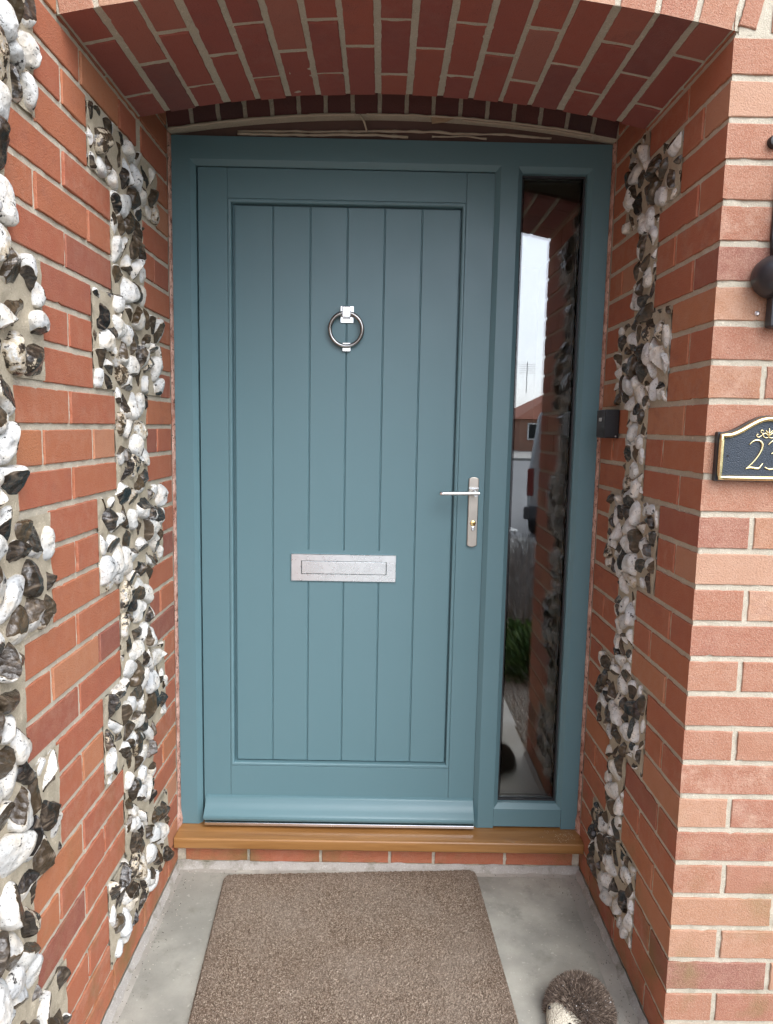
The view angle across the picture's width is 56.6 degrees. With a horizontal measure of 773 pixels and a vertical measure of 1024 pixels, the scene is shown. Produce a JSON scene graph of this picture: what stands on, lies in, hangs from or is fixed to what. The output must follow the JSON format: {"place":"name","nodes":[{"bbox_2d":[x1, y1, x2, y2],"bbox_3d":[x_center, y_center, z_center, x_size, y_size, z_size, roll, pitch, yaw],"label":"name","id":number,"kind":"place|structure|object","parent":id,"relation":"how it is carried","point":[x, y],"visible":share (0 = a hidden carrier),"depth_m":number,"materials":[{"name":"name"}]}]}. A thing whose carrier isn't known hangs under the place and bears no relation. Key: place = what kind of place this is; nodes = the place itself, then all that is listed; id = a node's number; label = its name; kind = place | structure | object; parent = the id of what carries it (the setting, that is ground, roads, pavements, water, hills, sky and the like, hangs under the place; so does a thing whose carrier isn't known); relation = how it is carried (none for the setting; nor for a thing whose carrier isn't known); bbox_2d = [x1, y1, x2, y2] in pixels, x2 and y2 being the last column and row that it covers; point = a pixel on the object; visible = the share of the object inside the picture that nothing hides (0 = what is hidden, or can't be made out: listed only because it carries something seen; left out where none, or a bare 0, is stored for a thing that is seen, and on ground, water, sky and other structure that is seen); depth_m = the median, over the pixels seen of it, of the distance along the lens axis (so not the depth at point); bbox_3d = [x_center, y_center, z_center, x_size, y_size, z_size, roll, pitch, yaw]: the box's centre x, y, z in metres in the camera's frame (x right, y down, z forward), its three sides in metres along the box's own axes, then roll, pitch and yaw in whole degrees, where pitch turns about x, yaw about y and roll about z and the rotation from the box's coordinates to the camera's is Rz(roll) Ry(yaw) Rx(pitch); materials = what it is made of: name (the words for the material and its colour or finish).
{"place":"outdoors","nodes":[
{"label":"outdoors","id":0,"kind":"place"},
{"bbox_2d":[117,872,620,1023],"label":"floor","id":1,"kind":"structure","parent":0,"point":[542,915],"depth_m":1.93,"materials":[{"name":"concrete"}]},
{"bbox_2d":[188,870,518,1023],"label":"doormat","id":2,"kind":"object","parent":1,"relation":"on","point":[388,936],"visible":1,"depth_m":1.87,"materials":[{"name":"brown carpet"}]},
{"bbox_2d":[110,868,637,1023],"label":"floor edging","id":3,"kind":"object","parent":1,"relation":"on","point":[608,970],"visible":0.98,"depth_m":1.96,"materials":[{"name":"concrete"}]},
{"bbox_2d":[102,859,647,1023],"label":"floor skirting","id":4,"kind":"object","parent":1,"relation":"on","point":[186,864],"visible":1,"depth_m":2.23,"materials":[{"name":"grey concrete"}]},
{"bbox_2d":[178,848,578,866],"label":"brick plinth","id":5,"kind":"structure","parent":1,"relation":"on","point":[372,857],"depth_m":2.24,"materials":[{"name":"red brick"}]},
{"bbox_2d":[174,819,583,853],"bbox_3d":[-0.022,1.014,2.261,1.252,0.034,0.142,1,7,0],"label":"door sill","id":6,"kind":"structure","parent":5,"relation":"on","point":[494,839],"depth_m":2.20,"materials":[{"name":"brown wood"}]},
{"bbox_2d":[541,969,618,1023],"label":"hedgehog boot brush","id":7,"kind":"object","parent":1,"relation":"on","point":[571,991],"visible":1,"depth_m":1.66,"materials":[{"name":"brown"}]},
{"label":"ground","id":8,"kind":"structure","parent":0,"visible":0},
{"bbox_2d":[0,0,182,1023],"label":"brick wall","id":9,"kind":"structure","parent":8,"relation":"on","point":[91,819],"depth_m":1.48,"materials":[{"name":"brick"}]},
{"bbox_2d":[56,0,772,1023],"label":"brick wall","id":10,"kind":"structure","parent":8,"relation":"on","point":[674,822],"depth_m":1.55,"materials":[{"name":"brick"}]},
{"bbox_2d":[171,135,612,828],"bbox_3d":[-0.004,-0.024,2.173,1.250,2.076,0.102,1,7,0],"label":"door frame","id":11,"kind":"object","parent":10,"relation":"attached to","point":[549,263],"visible":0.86,"depth_m":2.15,"materials":[{"name":"teal paint"}]},
{"bbox_2d":[198,167,494,823],"bbox_3d":[-0.132,-0.004,2.167,0.853,1.962,0.108,1,7,0],"label":"front door","id":12,"kind":"structure","parent":11,"relation":"attached to","point":[344,324],"depth_m":2.17,"materials":[{"name":"teal paint"}]},
{"bbox_2d":[166,93,618,144],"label":"brick lintel","id":13,"kind":"structure","parent":10,"relation":"attached to","point":[378,116],"depth_m":1.99,"materials":[{"name":"red brick"}]},
{"bbox_2d":[55,0,764,128],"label":"brick arch","id":14,"kind":"structure","parent":10,"relation":"attached to","point":[629,63],"depth_m":1.50,"materials":[{"name":"red brick"}]},
{"bbox_2d":[596,409,619,437],"bbox_3d":[0.609,-0.243,1.976,0.042,0.077,0.081,1,7,0],"label":"doorbell box","id":15,"kind":"object","parent":10,"relation":"attached to","point":[607,423],"visible":1,"depth_m":1.94,"materials":[{"name":"black plastic"}]},
{"bbox_2d":[712,415,772,481],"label":"house number plaque","id":16,"kind":"object","parent":10,"relation":"attached to","point":[743,452],"visible":1,"depth_m":1.41,"materials":[{"name":"black metal"}]},
{"bbox_2d":[751,135,772,328],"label":"wall lantern","id":17,"kind":"object","parent":10,"relation":"attached to","point":[762,278],"depth_m":1.36,"materials":[{"name":"black metal"}]}
]}

